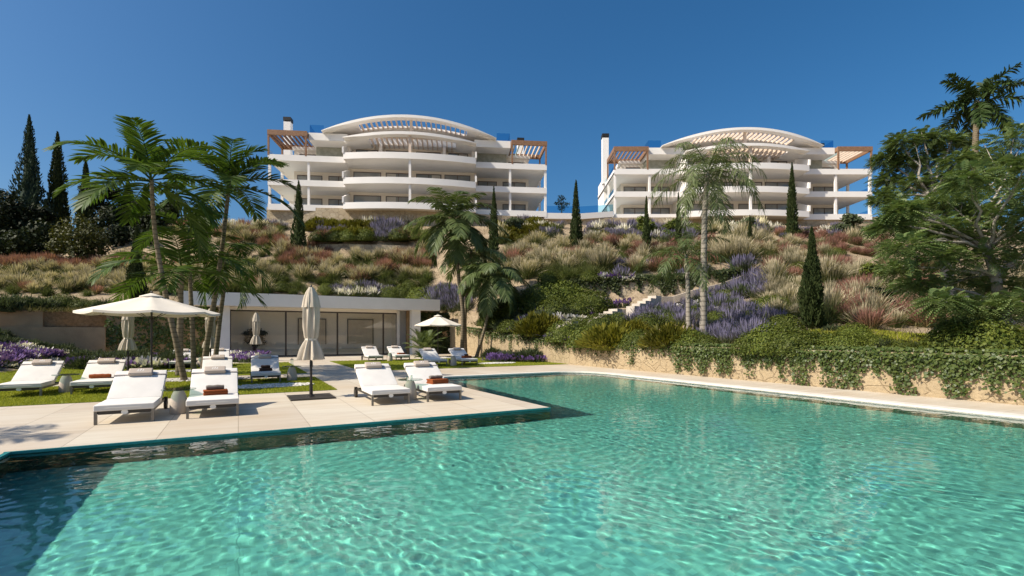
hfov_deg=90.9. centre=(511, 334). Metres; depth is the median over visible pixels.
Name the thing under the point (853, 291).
feather grass
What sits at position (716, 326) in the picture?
lavender
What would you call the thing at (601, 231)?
yellow green shrub
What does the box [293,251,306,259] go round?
red grass
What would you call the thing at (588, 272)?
fountain grass
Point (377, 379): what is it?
sun lounger
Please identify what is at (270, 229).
feather grass
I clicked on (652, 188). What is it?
window
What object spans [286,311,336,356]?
window
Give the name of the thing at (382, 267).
feather grass
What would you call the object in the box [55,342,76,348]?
rosemary shrub
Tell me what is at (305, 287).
fountain grass
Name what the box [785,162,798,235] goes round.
cypress tree
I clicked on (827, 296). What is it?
feather grass
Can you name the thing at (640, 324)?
yellow green shrub
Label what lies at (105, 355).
rosemary shrub
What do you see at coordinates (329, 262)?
feather grass
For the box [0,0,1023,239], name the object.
sky
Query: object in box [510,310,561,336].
yellow green shrub
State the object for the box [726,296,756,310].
lavender
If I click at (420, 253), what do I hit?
feather grass
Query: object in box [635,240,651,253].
feather grass
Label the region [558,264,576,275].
fountain grass
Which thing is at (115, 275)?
feather grass
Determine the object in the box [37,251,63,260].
red grass
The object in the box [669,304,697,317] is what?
lavender
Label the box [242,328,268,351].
potted plant
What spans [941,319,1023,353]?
round shrub
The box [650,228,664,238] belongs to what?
white flower plant
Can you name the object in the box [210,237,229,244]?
fountain grass
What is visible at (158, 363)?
white bedding plant
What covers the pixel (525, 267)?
feather grass
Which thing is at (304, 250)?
feather grass
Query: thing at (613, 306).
purple flower plant
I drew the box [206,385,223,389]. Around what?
towel
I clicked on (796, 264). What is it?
round shrub
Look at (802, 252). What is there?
feather grass
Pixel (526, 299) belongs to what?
round shrub
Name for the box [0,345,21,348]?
purple flower plant
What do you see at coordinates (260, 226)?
feather grass
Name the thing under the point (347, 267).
red grass
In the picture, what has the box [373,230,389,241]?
lavender
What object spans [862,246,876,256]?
red grass
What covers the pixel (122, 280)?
feather grass
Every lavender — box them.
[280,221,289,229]
[328,284,341,293]
[361,279,376,287]
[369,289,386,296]
[370,215,389,222]
[372,225,385,234]
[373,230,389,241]
[375,218,400,226]
[377,231,387,241]
[378,220,390,229]
[386,227,399,239]
[387,217,405,227]
[420,284,433,295]
[421,289,444,299]
[432,280,451,292]
[438,294,456,308]
[440,287,449,297]
[442,299,457,309]
[447,302,455,312]
[449,296,476,310]
[517,214,528,219]
[543,226,562,237]
[552,219,567,227]
[586,223,597,231]
[602,219,618,227]
[609,265,635,276]
[610,256,625,271]
[612,227,628,237]
[617,312,636,321]
[627,220,638,229]
[631,304,652,314]
[651,309,662,316]
[653,231,673,241]
[660,301,679,309]
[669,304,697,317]
[669,311,696,323]
[671,309,692,324]
[677,296,692,303]
[678,300,696,308]
[681,228,699,240]
[685,226,700,235]
[692,318,710,327]
[692,325,714,336]
[693,286,719,299]
[697,303,718,316]
[699,292,732,307]
[703,327,720,337]
[707,320,722,327]
[709,321,734,334]
[710,284,726,291]
[713,305,743,316]
[713,327,740,343]
[715,317,745,330]
[717,309,745,318]
[719,301,732,310]
[722,309,753,321]
[722,325,743,343]
[723,253,762,273]
[723,277,758,292]
[726,290,744,297]
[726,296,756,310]
[729,253,759,271]
[733,269,750,280]
[734,313,761,321]
[736,317,764,330]
[736,318,775,341]
[738,304,760,314]
[742,284,766,297]
[744,302,777,320]
[745,268,765,279]
[745,271,770,284]
[746,277,772,287]
[747,266,762,275]
[751,315,769,324]
[755,305,797,323]
[756,284,770,296]
[826,227,838,236]
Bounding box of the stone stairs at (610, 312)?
[589,309,621,320]
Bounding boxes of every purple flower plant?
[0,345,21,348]
[0,354,21,364]
[2,347,20,353]
[2,353,27,363]
[16,349,30,358]
[22,353,41,358]
[30,348,52,358]
[54,350,65,358]
[63,356,101,368]
[124,358,149,369]
[156,357,188,368]
[229,353,242,362]
[237,353,254,362]
[254,350,270,353]
[481,354,498,361]
[489,354,509,361]
[497,353,517,361]
[515,354,539,361]
[534,354,546,361]
[598,271,616,281]
[607,302,618,308]
[616,299,629,307]
[622,297,633,304]
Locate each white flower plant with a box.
[331,286,346,295]
[339,288,353,296]
[353,285,370,296]
[361,215,374,219]
[363,285,379,296]
[588,220,602,230]
[595,220,607,228]
[616,222,632,231]
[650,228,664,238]
[769,222,784,230]
[815,225,831,231]
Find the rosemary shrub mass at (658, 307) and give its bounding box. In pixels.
[464,255,764,321]
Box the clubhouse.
[183,291,439,356]
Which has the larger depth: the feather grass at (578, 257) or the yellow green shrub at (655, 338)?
the feather grass at (578, 257)
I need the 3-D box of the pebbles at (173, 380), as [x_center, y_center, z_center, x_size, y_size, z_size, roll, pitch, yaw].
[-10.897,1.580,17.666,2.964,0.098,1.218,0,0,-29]
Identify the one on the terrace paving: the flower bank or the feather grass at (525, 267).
the flower bank
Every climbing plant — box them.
[104,306,218,357]
[421,312,450,353]
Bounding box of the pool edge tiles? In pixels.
[0,407,550,459]
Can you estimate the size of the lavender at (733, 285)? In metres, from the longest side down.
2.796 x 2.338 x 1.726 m
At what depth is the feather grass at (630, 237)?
49.11 m
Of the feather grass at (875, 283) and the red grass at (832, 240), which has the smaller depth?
the feather grass at (875, 283)
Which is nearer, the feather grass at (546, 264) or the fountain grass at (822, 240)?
the feather grass at (546, 264)
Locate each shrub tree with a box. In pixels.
[504,216,523,233]
[635,213,660,233]
[660,218,681,230]
[737,216,756,229]
[829,213,864,231]
[854,262,881,280]
[864,285,899,305]
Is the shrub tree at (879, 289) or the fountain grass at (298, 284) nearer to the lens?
the shrub tree at (879, 289)
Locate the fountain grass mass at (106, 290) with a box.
[1,222,874,366]
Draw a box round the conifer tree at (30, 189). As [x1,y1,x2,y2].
[7,114,54,230]
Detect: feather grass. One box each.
[0,278,8,288]
[1,262,33,282]
[2,273,15,286]
[4,272,39,289]
[11,256,41,272]
[33,258,59,270]
[37,263,60,272]
[52,278,80,293]
[56,270,80,280]
[63,273,88,291]
[65,265,98,276]
[73,271,108,289]
[84,268,108,282]
[85,277,111,288]
[89,257,113,267]
[103,272,126,292]
[106,269,123,281]
[111,267,127,273]
[142,252,156,266]
[143,262,150,270]
[148,279,159,290]
[150,280,169,294]
[154,278,177,292]
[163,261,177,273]
[177,275,197,286]
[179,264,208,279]
[219,219,234,231]
[227,220,249,231]
[229,227,256,242]
[233,240,256,255]
[243,223,258,229]
[252,219,273,229]
[252,276,276,293]
[255,259,270,273]
[260,224,283,238]
[264,264,285,273]
[267,262,286,277]
[271,236,290,249]
[271,246,286,257]
[287,262,303,276]
[289,260,315,281]
[289,267,311,280]
[294,246,312,261]
[302,254,322,269]
[309,246,323,253]
[316,258,335,268]
[318,262,332,273]
[322,266,342,277]
[327,253,344,261]
[328,252,343,266]
[333,263,347,275]
[336,278,354,285]
[342,268,356,280]
[344,263,371,278]
[349,244,366,261]
[353,250,374,263]
[361,266,375,278]
[362,263,382,280]
[372,245,388,259]
[373,264,388,274]
[386,245,402,262]
[389,249,411,264]
[394,263,417,276]
[398,245,413,255]
[407,250,429,265]
[408,266,422,280]
[410,241,427,250]
[496,228,508,243]
[500,245,512,256]
[501,242,525,256]
[503,255,527,273]
[513,258,545,280]
[518,239,532,254]
[520,246,558,270]
[521,230,545,245]
[521,249,535,261]
[528,244,546,257]
[528,257,545,272]
[538,235,558,249]
[541,260,556,270]
[543,240,562,252]
[543,247,574,263]
[555,237,572,248]
[559,257,575,268]
[560,254,581,267]
[562,248,581,256]
[568,244,587,261]
[572,254,582,264]
[577,238,593,249]
[580,248,600,262]
[583,229,602,246]
[585,244,623,271]
[585,254,602,267]
[591,251,618,264]
[594,242,616,254]
[616,238,634,250]
[619,253,650,273]
[620,230,637,247]
[630,233,641,242]
[630,245,651,258]
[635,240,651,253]
[653,242,667,250]
[693,237,700,247]
[699,242,733,261]
[707,235,723,249]
[708,232,740,248]
[710,238,750,263]
[725,237,761,261]
[727,219,754,236]
[731,233,755,252]
[741,228,766,242]
[745,241,767,256]
[749,260,797,280]
[752,224,778,242]
[755,296,794,312]
[756,255,795,270]
[756,279,786,294]
[757,270,780,283]
[757,289,774,297]
[762,239,777,253]
[764,243,779,255]
[769,276,792,285]
[771,284,797,302]
[776,232,799,246]
[777,251,796,265]
[781,244,802,256]
[782,250,805,265]
[785,281,800,289]
[785,301,800,317]
[790,274,800,284]
[790,294,799,303]
[791,247,820,259]
[797,250,860,280]
[817,242,833,256]
[820,258,857,286]
[823,283,858,305]
[823,284,848,307]
[824,278,844,289]
[833,266,851,280]
[840,278,881,292]
[840,283,874,305]
[841,302,889,326]
[842,224,865,243]
[844,259,870,280]
[846,289,897,310]
[850,286,896,306]
[855,297,901,321]
[864,276,888,287]
[872,250,893,263]
[875,295,901,315]
[881,305,908,327]
[903,294,954,325]
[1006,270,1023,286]
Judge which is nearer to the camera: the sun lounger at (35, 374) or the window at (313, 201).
the sun lounger at (35, 374)
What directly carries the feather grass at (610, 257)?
on the hillside
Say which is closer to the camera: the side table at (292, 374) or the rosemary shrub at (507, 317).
the side table at (292, 374)
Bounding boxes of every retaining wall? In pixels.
[267,207,543,226]
[545,217,908,226]
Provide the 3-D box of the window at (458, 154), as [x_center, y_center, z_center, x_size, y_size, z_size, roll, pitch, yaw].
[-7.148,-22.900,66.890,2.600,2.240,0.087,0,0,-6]
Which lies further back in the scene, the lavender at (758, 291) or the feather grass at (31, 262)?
the feather grass at (31, 262)
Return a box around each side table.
[52,373,80,392]
[161,387,194,413]
[197,356,201,366]
[284,366,300,380]
[387,352,393,360]
[398,378,421,399]
[450,356,456,365]
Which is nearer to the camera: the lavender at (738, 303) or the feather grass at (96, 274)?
the lavender at (738, 303)
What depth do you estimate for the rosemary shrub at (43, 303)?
31.27 m
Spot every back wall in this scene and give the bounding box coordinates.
[106,309,218,354]
[406,311,448,353]
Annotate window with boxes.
[230,310,285,356]
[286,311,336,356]
[297,175,321,179]
[301,198,321,204]
[328,176,342,180]
[328,199,342,205]
[337,312,382,355]
[353,172,380,176]
[353,195,380,201]
[356,149,377,151]
[383,313,396,354]
[386,173,408,176]
[386,196,408,201]
[416,152,440,153]
[416,174,440,178]
[416,197,440,202]
[444,175,469,180]
[448,153,467,156]
[478,181,496,185]
[478,203,496,209]
[503,182,525,186]
[503,204,525,210]
[624,187,645,190]
[624,208,644,213]
[651,187,669,190]
[651,208,669,213]
[683,204,701,215]
[710,204,732,209]
[738,182,761,185]
[738,204,761,208]
[765,182,788,186]
[765,204,786,209]
[771,161,786,162]
[813,187,833,190]
[813,208,833,213]
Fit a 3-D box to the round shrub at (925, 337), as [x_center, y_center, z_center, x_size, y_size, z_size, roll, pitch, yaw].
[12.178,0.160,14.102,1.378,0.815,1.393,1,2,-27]
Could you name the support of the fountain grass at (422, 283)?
on the hillside
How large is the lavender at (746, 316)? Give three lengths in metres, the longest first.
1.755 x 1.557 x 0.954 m
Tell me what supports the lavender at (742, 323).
on the hillside
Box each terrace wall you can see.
[314,244,412,253]
[579,271,742,298]
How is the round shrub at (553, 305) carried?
on the hillside
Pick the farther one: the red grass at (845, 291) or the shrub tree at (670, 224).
the shrub tree at (670, 224)
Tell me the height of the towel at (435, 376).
0.094 m
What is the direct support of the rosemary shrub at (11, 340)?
on the flower bank
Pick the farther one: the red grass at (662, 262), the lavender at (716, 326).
the red grass at (662, 262)
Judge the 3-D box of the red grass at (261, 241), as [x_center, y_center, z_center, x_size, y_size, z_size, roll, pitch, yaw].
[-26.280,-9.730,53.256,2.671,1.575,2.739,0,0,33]
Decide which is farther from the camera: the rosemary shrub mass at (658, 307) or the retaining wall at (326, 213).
the retaining wall at (326, 213)
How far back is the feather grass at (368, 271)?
48.31 m
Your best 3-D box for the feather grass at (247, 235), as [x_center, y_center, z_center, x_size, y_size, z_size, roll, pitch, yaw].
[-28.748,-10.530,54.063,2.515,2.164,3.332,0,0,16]
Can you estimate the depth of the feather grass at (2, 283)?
42.46 m
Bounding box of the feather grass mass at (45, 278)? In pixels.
[0,222,940,294]
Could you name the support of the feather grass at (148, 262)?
on the hillside
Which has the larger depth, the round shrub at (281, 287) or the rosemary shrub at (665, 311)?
the round shrub at (281, 287)
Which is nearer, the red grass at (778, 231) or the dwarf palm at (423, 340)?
the dwarf palm at (423, 340)
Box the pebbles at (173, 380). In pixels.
[166,377,248,381]
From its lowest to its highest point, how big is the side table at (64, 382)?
0.498 m
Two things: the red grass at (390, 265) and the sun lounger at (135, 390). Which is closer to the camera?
the sun lounger at (135, 390)
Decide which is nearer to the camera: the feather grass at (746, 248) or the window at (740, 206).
the feather grass at (746, 248)
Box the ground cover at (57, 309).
[1,223,1022,349]
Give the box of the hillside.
[0,224,1023,352]
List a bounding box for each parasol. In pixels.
[73,291,219,388]
[118,317,137,370]
[202,309,215,355]
[250,312,261,352]
[287,285,335,400]
[415,315,461,357]
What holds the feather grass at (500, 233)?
on the hillside
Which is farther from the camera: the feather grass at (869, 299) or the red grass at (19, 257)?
the red grass at (19, 257)
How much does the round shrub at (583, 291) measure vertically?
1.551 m
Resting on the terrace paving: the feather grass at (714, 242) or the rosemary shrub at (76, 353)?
the rosemary shrub at (76, 353)
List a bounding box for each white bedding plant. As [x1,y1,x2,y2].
[0,362,20,368]
[17,339,33,346]
[125,355,159,368]
[133,358,172,369]
[241,352,258,361]
[552,312,569,320]
[567,313,585,318]
[598,272,613,278]
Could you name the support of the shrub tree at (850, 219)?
on the hillside
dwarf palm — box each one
[403,327,445,348]
[412,350,421,357]
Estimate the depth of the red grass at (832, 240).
49.05 m
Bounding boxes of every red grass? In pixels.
[0,255,20,266]
[1,253,29,262]
[14,280,38,292]
[18,253,53,265]
[25,253,51,264]
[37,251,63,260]
[54,257,71,270]
[67,256,84,267]
[83,256,100,268]
[88,284,104,294]
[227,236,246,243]
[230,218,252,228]
[253,236,268,246]
[269,231,288,245]
[272,236,287,243]
[276,256,284,264]
[277,253,294,264]
[282,240,293,251]
[283,249,297,257]
[287,259,298,265]
[289,247,303,258]
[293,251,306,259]
[297,257,306,267]
[306,237,323,248]
[319,250,333,258]
[322,245,333,252]
[340,263,355,274]
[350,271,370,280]
[367,257,393,272]
[388,262,398,271]
[392,245,403,260]
[392,264,407,272]
[396,253,409,265]
[408,254,426,268]
[418,247,439,259]
[420,258,432,267]
[498,246,524,260]
[600,233,617,242]
[606,233,625,247]
[622,248,634,258]
[622,257,650,270]
[628,239,653,250]
[630,240,639,250]
[646,256,675,271]
[647,258,660,271]
[650,239,663,250]
[664,240,674,249]
[667,240,699,251]
[694,232,717,244]
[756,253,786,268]
[771,226,785,235]
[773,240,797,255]
[780,265,802,277]
[790,233,807,242]
[800,230,808,236]
[804,232,824,241]
[808,227,828,237]
[816,240,836,252]
[823,235,845,247]
[825,303,859,320]
[829,285,866,300]
[830,230,852,242]
[832,273,872,289]
[834,242,850,252]
[835,305,899,329]
[836,255,858,266]
[841,290,899,313]
[848,245,861,253]
[849,235,866,245]
[853,273,881,281]
[857,248,868,255]
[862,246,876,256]
[863,241,875,247]
[893,293,925,312]
[893,302,914,312]
[902,307,953,327]
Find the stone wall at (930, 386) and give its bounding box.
[449,327,1023,404]
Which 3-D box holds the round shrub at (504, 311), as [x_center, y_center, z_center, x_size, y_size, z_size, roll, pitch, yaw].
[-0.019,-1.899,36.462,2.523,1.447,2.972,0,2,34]
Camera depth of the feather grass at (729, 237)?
43.14 m
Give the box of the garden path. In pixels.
[661,260,761,302]
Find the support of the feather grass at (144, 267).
on the hillside
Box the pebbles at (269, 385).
[238,382,313,388]
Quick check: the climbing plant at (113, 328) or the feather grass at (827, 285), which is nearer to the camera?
the feather grass at (827, 285)
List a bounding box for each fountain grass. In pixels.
[0,284,24,294]
[29,285,62,296]
[44,267,65,273]
[56,278,88,291]
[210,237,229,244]
[226,281,239,292]
[226,281,241,292]
[227,278,243,291]
[252,266,270,276]
[267,256,279,264]
[270,270,285,283]
[280,273,294,282]
[282,284,301,294]
[288,277,308,288]
[292,278,306,290]
[299,284,319,295]
[312,276,334,285]
[317,286,336,295]
[318,270,342,283]
[338,267,351,277]
[344,258,358,265]
[354,260,367,267]
[373,270,393,282]
[380,268,397,280]
[381,273,395,285]
[394,271,411,283]
[415,268,435,281]
[416,278,431,286]
[531,268,545,282]
[538,261,559,274]
[552,263,572,273]
[554,264,580,280]
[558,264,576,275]
[565,268,584,280]
[573,256,590,268]
[573,263,602,288]
[588,263,609,280]
[612,246,630,254]
[648,247,662,254]
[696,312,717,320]
[756,247,773,257]
[758,253,779,265]
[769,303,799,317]
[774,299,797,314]
[816,236,833,244]
[817,310,842,327]
[820,245,845,258]
[823,295,859,323]
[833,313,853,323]
[901,310,930,327]
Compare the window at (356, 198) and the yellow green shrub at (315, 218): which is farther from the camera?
the window at (356, 198)
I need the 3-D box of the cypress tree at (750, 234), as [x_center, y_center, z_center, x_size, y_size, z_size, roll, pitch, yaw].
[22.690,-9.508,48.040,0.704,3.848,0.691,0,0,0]
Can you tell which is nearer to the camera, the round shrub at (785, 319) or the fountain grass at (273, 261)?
the round shrub at (785, 319)
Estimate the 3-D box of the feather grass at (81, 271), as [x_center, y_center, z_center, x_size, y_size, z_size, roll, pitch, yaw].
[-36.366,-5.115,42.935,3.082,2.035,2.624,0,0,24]
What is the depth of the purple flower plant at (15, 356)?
23.58 m
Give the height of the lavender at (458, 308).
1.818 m
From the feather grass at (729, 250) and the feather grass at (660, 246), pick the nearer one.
the feather grass at (729, 250)
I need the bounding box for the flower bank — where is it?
[0,365,19,371]
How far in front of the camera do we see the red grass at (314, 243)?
53.15 m
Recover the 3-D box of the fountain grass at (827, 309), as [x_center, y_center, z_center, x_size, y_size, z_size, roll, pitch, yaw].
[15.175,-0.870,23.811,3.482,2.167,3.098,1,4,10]
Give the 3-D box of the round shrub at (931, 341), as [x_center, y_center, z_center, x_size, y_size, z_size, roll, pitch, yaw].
[11.820,0.144,13.042,2.034,1.020,1.959,3,-1,-22]
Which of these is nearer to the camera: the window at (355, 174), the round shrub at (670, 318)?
the round shrub at (670, 318)
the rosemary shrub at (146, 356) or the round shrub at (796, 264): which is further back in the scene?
the round shrub at (796, 264)
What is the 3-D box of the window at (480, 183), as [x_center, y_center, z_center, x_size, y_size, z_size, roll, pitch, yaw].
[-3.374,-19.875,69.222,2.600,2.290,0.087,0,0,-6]
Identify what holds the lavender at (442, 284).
on the hillside
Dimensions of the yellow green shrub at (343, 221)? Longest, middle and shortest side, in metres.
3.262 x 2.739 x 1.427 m
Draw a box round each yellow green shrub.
[304,220,317,230]
[306,216,328,225]
[323,217,339,228]
[328,225,348,233]
[333,218,352,226]
[341,225,365,235]
[347,218,370,227]
[363,226,376,232]
[503,225,521,235]
[503,229,518,242]
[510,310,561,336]
[515,232,530,242]
[520,222,540,234]
[526,215,545,223]
[528,221,544,228]
[534,231,550,238]
[541,221,558,228]
[574,319,638,350]
[593,229,609,238]
[621,317,652,331]
[635,320,696,349]
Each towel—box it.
[89,374,111,377]
[203,388,227,395]
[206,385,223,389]
[259,368,272,370]
[426,378,448,383]
[429,375,442,378]
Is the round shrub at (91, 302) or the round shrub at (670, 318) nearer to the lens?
the round shrub at (670, 318)
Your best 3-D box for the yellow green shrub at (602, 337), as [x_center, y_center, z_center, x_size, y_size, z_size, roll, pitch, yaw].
[4.875,-0.027,24.664,3.806,1.534,3.183,0,2,-8]
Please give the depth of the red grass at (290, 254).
50.15 m
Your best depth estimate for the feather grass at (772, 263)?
36.40 m
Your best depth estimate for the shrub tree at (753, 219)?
56.09 m
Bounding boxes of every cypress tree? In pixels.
[44,131,71,237]
[74,160,97,241]
[125,224,148,298]
[290,180,307,246]
[488,186,499,255]
[568,180,583,249]
[642,196,651,247]
[674,192,681,242]
[746,216,753,239]
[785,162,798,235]
[796,227,824,329]
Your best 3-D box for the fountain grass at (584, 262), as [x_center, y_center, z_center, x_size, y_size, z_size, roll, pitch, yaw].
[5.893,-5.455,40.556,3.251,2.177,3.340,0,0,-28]
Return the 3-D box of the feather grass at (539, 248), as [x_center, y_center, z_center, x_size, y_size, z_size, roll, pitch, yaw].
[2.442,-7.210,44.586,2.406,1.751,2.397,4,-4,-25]
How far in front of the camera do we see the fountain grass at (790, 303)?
26.86 m
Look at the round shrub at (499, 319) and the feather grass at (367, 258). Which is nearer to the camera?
the round shrub at (499, 319)
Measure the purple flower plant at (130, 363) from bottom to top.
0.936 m
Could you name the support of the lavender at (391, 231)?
on the hillside
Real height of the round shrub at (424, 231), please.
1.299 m
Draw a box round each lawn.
[0,362,304,383]
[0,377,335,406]
[330,358,560,369]
[808,327,925,342]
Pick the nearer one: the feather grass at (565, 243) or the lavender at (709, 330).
the lavender at (709, 330)
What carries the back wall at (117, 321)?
on the terrace paving
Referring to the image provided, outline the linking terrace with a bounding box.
[544,211,612,219]
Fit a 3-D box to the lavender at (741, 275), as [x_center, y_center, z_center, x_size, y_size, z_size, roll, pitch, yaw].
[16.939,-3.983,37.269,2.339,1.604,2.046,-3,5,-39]
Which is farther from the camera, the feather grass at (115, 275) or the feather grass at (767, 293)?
the feather grass at (115, 275)
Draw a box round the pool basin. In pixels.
[10,373,1008,454]
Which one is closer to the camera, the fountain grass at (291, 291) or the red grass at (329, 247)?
the fountain grass at (291, 291)
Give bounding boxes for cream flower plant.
[707,220,720,233]
[717,221,729,234]
[756,215,767,225]
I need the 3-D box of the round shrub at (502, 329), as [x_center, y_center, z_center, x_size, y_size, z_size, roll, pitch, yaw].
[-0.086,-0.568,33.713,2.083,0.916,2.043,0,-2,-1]
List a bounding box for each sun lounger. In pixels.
[0,359,64,395]
[70,358,125,394]
[93,368,167,424]
[169,349,190,368]
[186,366,238,418]
[202,355,232,368]
[209,348,229,355]
[250,354,280,382]
[354,362,409,405]
[361,346,382,360]
[387,345,409,360]
[404,360,461,401]
[418,348,447,365]
[448,347,477,365]
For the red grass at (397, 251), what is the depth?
51.72 m
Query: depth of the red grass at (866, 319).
21.57 m
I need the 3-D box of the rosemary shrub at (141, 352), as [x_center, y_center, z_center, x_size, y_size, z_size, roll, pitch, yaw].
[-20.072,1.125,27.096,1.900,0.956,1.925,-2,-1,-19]
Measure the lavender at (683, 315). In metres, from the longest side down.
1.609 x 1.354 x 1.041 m
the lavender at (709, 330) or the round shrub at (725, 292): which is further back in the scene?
the round shrub at (725, 292)
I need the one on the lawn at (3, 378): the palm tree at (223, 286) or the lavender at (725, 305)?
the palm tree at (223, 286)
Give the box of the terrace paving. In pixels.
[0,354,1023,453]
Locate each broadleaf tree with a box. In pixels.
[0,188,36,235]
[0,194,25,252]
[0,228,41,256]
[2,204,60,239]
[22,218,65,254]
[77,184,124,216]
[78,204,123,241]
[99,223,152,248]
[113,193,150,225]
[134,212,169,231]
[155,200,180,225]
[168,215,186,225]
[554,195,569,212]
[859,121,1023,331]
[863,125,999,294]
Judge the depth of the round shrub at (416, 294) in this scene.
45.88 m
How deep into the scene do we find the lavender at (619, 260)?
40.01 m
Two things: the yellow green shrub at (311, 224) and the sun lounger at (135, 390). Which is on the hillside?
the yellow green shrub at (311, 224)
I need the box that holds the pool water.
[0,373,1023,575]
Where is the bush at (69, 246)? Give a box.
[43,214,113,261]
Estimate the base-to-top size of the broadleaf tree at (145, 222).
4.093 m
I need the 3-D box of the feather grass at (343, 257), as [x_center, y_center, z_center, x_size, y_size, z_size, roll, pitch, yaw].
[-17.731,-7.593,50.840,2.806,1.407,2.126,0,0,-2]
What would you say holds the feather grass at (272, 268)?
on the hillside
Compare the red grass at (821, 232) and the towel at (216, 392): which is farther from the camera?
the red grass at (821, 232)
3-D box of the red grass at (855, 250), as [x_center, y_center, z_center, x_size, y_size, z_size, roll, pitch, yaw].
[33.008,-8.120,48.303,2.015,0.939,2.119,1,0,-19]
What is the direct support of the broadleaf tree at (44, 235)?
on the hillside
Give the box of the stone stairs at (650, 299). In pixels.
[626,296,660,315]
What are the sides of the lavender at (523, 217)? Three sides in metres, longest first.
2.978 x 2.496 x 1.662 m
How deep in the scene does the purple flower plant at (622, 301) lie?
37.09 m
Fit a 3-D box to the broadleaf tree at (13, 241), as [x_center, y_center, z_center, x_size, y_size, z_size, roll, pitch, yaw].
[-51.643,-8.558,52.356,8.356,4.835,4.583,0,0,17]
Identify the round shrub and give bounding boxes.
[51,292,81,308]
[66,298,88,308]
[84,299,101,307]
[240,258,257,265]
[272,281,290,291]
[306,230,325,241]
[317,283,333,293]
[322,230,342,241]
[336,229,357,243]
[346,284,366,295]
[354,228,376,241]
[377,286,400,297]
[386,227,411,241]
[394,284,410,297]
[401,225,421,234]
[401,279,419,287]
[404,285,419,298]
[405,286,428,298]
[409,229,425,239]
[419,229,428,238]
[475,317,488,325]
[481,314,504,328]
[482,315,503,326]
[493,300,522,316]
[496,319,515,332]
[500,322,515,332]
[513,294,533,305]
[516,297,546,314]
[517,289,531,301]
[522,282,562,303]
[534,295,573,312]
[536,271,561,284]
[543,279,582,300]
[544,318,583,342]
[545,223,563,234]
[559,296,598,315]
[565,325,597,347]
[568,286,592,301]
[572,317,585,325]
[575,289,616,311]
[579,270,598,280]
[580,312,620,329]
[608,312,627,322]
[618,328,649,349]
[631,311,666,328]
[660,312,676,324]
[669,329,704,349]
[683,222,700,233]
[691,305,699,317]
[692,334,721,345]
[707,310,727,320]
[716,289,729,296]
[730,330,761,353]
[740,322,794,355]
[754,294,789,306]
[761,324,820,357]
[763,314,807,332]
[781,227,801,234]
[789,330,821,349]
[793,261,803,269]
[799,329,835,341]
[813,331,851,349]
[820,331,867,350]
[834,246,847,254]
[834,322,871,335]
[841,328,877,344]
[860,334,894,346]
[887,338,918,349]
[917,320,1013,352]
[917,326,960,346]
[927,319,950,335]
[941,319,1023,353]
[981,323,1023,353]
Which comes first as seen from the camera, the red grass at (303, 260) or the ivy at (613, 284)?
the ivy at (613, 284)
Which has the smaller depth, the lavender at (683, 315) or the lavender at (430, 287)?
the lavender at (683, 315)
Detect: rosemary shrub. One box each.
[0,293,26,311]
[0,328,15,336]
[1,334,20,342]
[10,336,27,342]
[12,292,39,305]
[21,295,63,309]
[27,338,43,347]
[45,342,61,349]
[50,344,69,350]
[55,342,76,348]
[62,349,98,361]
[64,354,97,369]
[87,350,117,358]
[90,299,112,306]
[113,350,139,359]
[131,347,157,356]
[132,353,159,360]
[154,348,190,367]
[480,346,503,357]
[491,298,502,306]
[499,349,513,355]
[502,311,519,321]
[509,349,526,361]
[518,348,542,361]
[554,304,580,318]
[659,310,673,315]
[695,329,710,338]
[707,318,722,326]
[721,297,742,306]
[730,283,757,297]
[822,324,841,330]
[874,337,899,347]
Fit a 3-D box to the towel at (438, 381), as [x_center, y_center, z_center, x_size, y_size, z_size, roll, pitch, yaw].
[-1.891,1.183,12.787,0.460,0.118,0.340,0,0,-37]
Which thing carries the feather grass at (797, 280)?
on the hillside
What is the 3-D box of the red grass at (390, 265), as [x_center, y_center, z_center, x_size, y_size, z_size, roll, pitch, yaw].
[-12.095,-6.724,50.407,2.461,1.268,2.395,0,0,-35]
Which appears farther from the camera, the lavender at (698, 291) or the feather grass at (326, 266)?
the feather grass at (326, 266)
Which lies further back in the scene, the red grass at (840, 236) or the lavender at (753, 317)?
the red grass at (840, 236)
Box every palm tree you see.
[43,114,249,380]
[86,226,266,374]
[124,196,254,371]
[150,135,305,368]
[173,242,271,354]
[403,187,509,348]
[422,236,512,353]
[456,263,533,356]
[634,229,734,328]
[650,135,766,330]
[915,62,1023,270]
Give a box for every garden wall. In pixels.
[0,310,42,326]
[0,327,105,351]
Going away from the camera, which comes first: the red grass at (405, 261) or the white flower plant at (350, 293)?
the white flower plant at (350, 293)
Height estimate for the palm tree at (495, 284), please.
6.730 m
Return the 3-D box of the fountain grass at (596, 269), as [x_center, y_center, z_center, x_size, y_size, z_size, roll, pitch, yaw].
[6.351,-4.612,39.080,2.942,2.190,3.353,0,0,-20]
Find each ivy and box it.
[455,326,1023,401]
[553,267,748,295]
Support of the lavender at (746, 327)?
on the hillside
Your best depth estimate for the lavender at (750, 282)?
33.23 m
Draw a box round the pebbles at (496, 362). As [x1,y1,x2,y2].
[478,362,515,363]
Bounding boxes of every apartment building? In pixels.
[267,114,546,217]
[598,127,872,219]
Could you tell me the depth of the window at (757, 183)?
70.34 m
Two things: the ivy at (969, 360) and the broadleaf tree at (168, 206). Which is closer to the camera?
the ivy at (969, 360)
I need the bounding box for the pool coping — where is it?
[443,371,1023,419]

